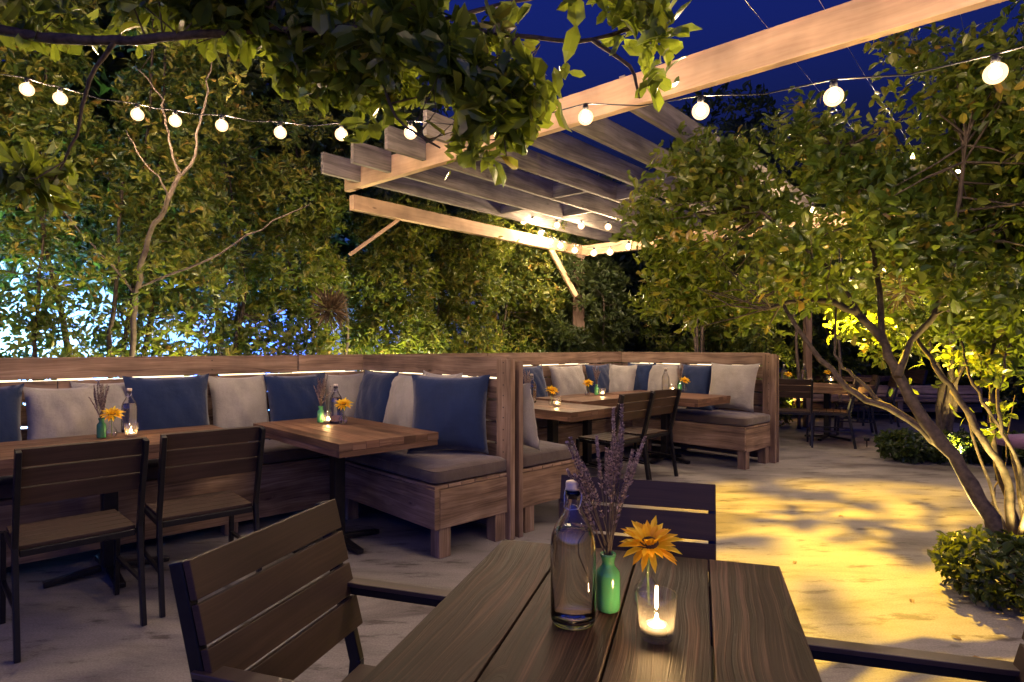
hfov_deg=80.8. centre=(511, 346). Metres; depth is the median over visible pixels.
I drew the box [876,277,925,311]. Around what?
air plant
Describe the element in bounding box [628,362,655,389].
throw pillow
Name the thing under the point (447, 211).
background tree
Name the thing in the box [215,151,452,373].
hedge shrub
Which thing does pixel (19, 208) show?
background tree
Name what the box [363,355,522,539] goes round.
booth partition
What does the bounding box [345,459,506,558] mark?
banquette bench
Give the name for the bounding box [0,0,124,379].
hedge shrub
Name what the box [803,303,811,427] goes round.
timber post
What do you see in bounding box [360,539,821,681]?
dining table
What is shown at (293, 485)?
banquette bench
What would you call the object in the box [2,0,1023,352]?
sky
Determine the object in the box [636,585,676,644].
candle glass
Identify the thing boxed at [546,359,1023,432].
ground
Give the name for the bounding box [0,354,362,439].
slatted fence
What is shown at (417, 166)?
pergola
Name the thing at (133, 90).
hedge shrub
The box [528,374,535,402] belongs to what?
water bottle
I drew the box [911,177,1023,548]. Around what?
leafy tree
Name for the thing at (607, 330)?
hedge shrub
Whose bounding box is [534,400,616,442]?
pedestal table
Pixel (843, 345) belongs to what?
background tree
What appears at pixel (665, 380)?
water bottle
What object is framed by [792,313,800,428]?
sapling trunk
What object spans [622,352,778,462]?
booth partition
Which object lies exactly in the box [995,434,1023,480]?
lounge chair
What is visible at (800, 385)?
patio chair
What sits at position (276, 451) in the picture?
seat cushion
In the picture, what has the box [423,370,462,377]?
throw pillow
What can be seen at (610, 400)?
pedestal table
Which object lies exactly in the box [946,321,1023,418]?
hedge shrub
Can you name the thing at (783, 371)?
water bottle
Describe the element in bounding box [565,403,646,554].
dried lavender
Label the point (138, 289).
forked tree
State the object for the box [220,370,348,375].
light strip
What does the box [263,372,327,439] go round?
throw pillow
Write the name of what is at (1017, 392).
background tree
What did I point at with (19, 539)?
patio chair
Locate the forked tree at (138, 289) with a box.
[0,27,309,357]
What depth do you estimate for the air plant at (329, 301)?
5.26 m
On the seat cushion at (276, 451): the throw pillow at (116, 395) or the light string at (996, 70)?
the throw pillow at (116, 395)
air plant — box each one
[307,285,351,334]
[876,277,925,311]
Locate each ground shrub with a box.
[872,427,1023,465]
[927,524,1023,615]
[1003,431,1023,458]
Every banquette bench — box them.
[0,455,329,566]
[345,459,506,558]
[523,458,578,532]
[537,418,659,455]
[632,417,769,469]
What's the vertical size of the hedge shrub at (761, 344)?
3.344 m
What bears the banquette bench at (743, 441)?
on the patio floor
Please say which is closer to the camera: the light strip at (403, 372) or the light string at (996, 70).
the light string at (996, 70)
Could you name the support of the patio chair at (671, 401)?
on the patio floor
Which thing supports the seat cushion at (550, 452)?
on the banquette bench at (541, 483)
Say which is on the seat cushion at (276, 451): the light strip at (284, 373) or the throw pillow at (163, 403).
the throw pillow at (163, 403)
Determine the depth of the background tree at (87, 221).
7.71 m
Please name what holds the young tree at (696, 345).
on the patio floor
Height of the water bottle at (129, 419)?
0.275 m
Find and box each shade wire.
[745,0,853,129]
[819,0,910,144]
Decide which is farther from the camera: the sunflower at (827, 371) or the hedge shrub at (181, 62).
the sunflower at (827, 371)
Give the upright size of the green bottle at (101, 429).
0.116 m
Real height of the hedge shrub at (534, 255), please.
3.375 m
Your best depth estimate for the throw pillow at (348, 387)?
5.21 m
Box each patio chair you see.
[0,436,149,663]
[143,425,265,617]
[559,475,715,681]
[576,391,654,479]
[609,388,681,479]
[779,379,813,447]
[810,379,859,448]
[834,374,880,434]
[856,374,899,426]
[879,369,927,416]
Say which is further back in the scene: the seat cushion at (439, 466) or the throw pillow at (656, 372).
the throw pillow at (656, 372)
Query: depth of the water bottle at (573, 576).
1.14 m
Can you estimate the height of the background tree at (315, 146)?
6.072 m
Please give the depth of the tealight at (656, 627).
1.10 m
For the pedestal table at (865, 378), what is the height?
0.747 m
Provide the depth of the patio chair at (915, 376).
10.74 m
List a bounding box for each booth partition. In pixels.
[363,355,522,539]
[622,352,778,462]
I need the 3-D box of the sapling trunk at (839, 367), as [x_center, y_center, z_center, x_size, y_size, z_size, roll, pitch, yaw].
[5.224,-0.113,9.601,0.149,2.817,0.075,0,0,0]
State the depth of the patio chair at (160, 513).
3.06 m
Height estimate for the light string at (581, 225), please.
0.427 m
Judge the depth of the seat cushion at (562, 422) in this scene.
6.60 m
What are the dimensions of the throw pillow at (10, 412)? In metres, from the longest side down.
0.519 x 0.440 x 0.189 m
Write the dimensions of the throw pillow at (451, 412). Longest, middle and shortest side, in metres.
0.560 x 0.556 x 0.185 m
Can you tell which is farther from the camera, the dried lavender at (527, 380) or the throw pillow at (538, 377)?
the throw pillow at (538, 377)
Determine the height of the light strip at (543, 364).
0.018 m
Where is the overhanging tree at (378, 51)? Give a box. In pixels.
[0,0,702,216]
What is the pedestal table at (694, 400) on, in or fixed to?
on the patio floor
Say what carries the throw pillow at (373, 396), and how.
on the seat cushion at (276, 451)
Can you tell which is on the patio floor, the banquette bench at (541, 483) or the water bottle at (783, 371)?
the banquette bench at (541, 483)
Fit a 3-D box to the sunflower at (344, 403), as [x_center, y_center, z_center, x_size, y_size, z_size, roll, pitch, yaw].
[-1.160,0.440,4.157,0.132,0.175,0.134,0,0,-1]
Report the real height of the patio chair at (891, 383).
0.876 m
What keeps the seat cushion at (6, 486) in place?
on the banquette bench at (293, 485)
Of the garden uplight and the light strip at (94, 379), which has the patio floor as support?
the garden uplight
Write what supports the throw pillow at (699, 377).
on the seat cushion at (729, 417)
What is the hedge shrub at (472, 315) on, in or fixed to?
on the patio floor
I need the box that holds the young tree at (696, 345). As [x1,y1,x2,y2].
[683,315,703,364]
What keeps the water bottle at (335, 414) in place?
on the pedestal table at (338, 444)
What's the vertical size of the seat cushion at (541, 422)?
0.118 m
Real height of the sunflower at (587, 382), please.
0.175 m
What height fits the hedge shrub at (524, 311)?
3.080 m
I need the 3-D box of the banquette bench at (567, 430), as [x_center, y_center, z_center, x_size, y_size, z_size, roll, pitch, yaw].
[0.294,1.067,6.614,3.845,0.447,0.627,0,0,-44]
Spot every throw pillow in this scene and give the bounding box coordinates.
[0,383,23,441]
[23,384,104,439]
[70,381,126,432]
[122,373,209,430]
[208,373,269,428]
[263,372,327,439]
[325,372,363,417]
[354,370,398,422]
[383,374,426,427]
[407,374,489,453]
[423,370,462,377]
[487,383,540,450]
[523,364,547,396]
[548,364,586,395]
[585,364,609,393]
[609,364,637,391]
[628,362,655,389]
[648,363,680,390]
[681,364,710,393]
[686,405,717,410]
[709,363,759,412]
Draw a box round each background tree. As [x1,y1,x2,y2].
[0,0,351,318]
[0,57,195,253]
[54,0,451,348]
[62,3,369,261]
[272,138,473,287]
[438,169,620,352]
[572,169,738,363]
[665,79,818,403]
[762,167,890,402]
[844,181,977,414]
[929,170,1023,411]
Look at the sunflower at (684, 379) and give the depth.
7.09 m
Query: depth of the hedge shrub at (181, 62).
4.89 m
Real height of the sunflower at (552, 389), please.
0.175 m
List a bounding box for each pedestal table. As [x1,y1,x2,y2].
[0,425,243,587]
[253,416,437,554]
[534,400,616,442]
[536,393,637,469]
[606,390,730,463]
[754,383,874,440]
[792,374,891,416]
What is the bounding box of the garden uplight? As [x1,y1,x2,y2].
[864,437,869,446]
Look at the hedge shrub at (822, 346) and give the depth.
11.14 m
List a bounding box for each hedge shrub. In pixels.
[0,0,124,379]
[0,0,263,404]
[77,60,352,377]
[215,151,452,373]
[331,186,519,370]
[410,208,572,353]
[480,218,613,377]
[540,251,639,375]
[635,229,751,363]
[705,237,817,426]
[788,247,871,417]
[861,268,937,414]
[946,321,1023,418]
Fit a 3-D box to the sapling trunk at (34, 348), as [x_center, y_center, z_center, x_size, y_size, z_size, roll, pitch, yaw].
[-3.530,0.025,4.500,0.118,2.549,0.043,0,0,0]
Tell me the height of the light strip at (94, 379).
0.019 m
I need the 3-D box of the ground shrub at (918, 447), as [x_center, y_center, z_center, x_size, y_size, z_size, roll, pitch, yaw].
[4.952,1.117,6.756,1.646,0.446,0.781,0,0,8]
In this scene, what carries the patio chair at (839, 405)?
on the patio floor
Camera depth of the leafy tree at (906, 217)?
3.64 m
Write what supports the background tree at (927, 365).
on the ground
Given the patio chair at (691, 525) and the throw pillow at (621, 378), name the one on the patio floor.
the patio chair at (691, 525)
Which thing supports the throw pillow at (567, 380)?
on the seat cushion at (562, 422)
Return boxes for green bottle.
[96,418,105,437]
[317,406,323,422]
[594,384,598,394]
[596,551,619,613]
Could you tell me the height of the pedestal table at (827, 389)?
0.747 m
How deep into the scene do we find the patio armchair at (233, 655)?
1.35 m
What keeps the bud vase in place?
on the dining table at (487, 618)
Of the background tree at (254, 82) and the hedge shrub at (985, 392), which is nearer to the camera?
the background tree at (254, 82)
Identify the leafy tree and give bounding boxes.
[608,0,1023,583]
[725,150,1019,431]
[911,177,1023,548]
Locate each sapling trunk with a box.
[32,208,46,380]
[106,180,123,378]
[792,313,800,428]
[837,258,843,426]
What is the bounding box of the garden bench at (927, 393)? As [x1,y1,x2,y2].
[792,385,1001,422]
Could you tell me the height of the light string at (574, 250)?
0.558 m
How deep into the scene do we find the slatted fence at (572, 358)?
7.23 m
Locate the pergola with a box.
[321,0,1007,375]
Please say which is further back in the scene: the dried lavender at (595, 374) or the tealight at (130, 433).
the dried lavender at (595, 374)
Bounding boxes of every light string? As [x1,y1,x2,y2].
[0,46,1023,140]
[521,216,611,229]
[537,225,640,255]
[779,147,959,281]
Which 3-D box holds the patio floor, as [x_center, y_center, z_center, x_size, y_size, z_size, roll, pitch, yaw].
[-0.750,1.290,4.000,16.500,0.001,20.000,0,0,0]
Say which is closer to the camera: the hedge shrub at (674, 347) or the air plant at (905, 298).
the air plant at (905, 298)
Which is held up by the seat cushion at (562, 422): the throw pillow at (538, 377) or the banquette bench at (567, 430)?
the throw pillow at (538, 377)
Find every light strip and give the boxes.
[0,375,189,381]
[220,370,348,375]
[370,363,577,370]
[374,371,422,373]
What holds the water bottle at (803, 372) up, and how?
on the pedestal table at (827, 389)
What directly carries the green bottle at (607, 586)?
on the dining table at (487, 618)
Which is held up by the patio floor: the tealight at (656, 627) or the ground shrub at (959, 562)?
the ground shrub at (959, 562)
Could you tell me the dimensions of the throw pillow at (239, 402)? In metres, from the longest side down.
0.530 x 0.455 x 0.198 m
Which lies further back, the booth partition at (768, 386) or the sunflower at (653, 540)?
the booth partition at (768, 386)
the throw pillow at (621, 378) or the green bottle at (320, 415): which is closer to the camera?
the green bottle at (320, 415)
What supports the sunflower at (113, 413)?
in the bud vase
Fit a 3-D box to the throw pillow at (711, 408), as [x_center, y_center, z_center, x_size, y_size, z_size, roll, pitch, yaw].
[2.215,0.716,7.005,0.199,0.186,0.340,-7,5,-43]
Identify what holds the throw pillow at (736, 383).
on the seat cushion at (729, 417)
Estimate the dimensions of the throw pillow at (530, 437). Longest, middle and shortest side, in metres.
0.494 x 0.480 x 0.187 m
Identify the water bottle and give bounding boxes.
[121,388,137,432]
[329,384,341,423]
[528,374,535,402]
[550,480,595,630]
[662,368,668,389]
[781,364,786,378]
[801,364,806,378]
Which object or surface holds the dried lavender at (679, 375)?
in the green bottle
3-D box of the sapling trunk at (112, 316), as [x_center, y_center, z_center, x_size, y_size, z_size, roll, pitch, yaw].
[-3.159,-0.022,4.798,0.131,2.624,0.059,0,0,0]
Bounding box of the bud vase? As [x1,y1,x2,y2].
[634,573,662,613]
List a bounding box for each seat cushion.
[0,475,70,498]
[72,438,326,480]
[345,449,505,483]
[486,418,558,426]
[487,440,575,466]
[559,406,627,423]
[634,406,769,425]
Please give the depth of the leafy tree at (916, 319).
6.66 m
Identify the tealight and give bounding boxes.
[127,430,134,435]
[646,613,666,636]
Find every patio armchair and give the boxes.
[169,499,450,681]
[805,631,1023,681]
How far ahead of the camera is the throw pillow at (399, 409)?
4.67 m
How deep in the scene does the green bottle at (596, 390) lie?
6.68 m
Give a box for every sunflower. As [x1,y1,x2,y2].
[100,406,123,435]
[334,398,352,422]
[545,385,558,403]
[582,379,592,394]
[619,516,684,604]
[680,376,690,390]
[823,369,830,380]
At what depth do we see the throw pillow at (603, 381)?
7.55 m
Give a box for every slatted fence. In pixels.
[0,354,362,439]
[366,352,621,395]
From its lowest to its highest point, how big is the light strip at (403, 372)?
0.016 m
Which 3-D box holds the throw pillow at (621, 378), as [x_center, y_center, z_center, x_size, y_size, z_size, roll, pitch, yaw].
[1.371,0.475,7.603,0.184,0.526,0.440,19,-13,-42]
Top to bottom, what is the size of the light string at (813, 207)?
1.025 m
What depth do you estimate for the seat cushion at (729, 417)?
6.58 m
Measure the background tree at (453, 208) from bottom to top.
4.686 m
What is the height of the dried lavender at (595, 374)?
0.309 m
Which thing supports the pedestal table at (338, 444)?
on the patio floor
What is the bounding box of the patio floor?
[0,402,1023,681]
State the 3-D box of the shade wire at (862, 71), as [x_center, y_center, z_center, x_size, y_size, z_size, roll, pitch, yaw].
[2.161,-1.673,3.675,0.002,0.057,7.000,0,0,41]
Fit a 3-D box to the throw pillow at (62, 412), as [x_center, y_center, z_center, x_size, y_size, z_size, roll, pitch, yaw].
[-2.862,0.489,3.868,0.440,0.496,0.187,0,-14,-43]
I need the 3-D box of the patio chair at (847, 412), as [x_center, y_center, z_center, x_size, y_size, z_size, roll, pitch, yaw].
[4.224,0.854,7.880,0.570,0.876,0.477,0,0,28]
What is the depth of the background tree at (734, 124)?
11.50 m
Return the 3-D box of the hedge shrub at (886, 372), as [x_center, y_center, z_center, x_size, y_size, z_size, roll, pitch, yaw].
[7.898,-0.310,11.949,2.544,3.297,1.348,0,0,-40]
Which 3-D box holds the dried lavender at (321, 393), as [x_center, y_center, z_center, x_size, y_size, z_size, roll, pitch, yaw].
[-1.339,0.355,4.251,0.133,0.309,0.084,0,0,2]
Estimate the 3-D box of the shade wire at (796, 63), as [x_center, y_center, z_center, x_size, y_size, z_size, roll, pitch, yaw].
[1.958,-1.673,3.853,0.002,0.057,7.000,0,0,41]
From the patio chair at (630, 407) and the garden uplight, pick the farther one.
the garden uplight
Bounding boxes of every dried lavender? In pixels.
[89,380,109,417]
[313,375,332,405]
[523,370,531,383]
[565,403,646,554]
[593,365,600,383]
[676,363,682,381]
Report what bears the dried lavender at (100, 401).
in the green bottle at (101, 429)
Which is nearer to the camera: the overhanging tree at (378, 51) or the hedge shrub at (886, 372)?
the overhanging tree at (378, 51)
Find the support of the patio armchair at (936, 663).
on the patio floor
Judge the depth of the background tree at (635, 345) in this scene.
11.57 m
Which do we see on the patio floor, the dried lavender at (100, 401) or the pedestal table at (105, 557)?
the pedestal table at (105, 557)

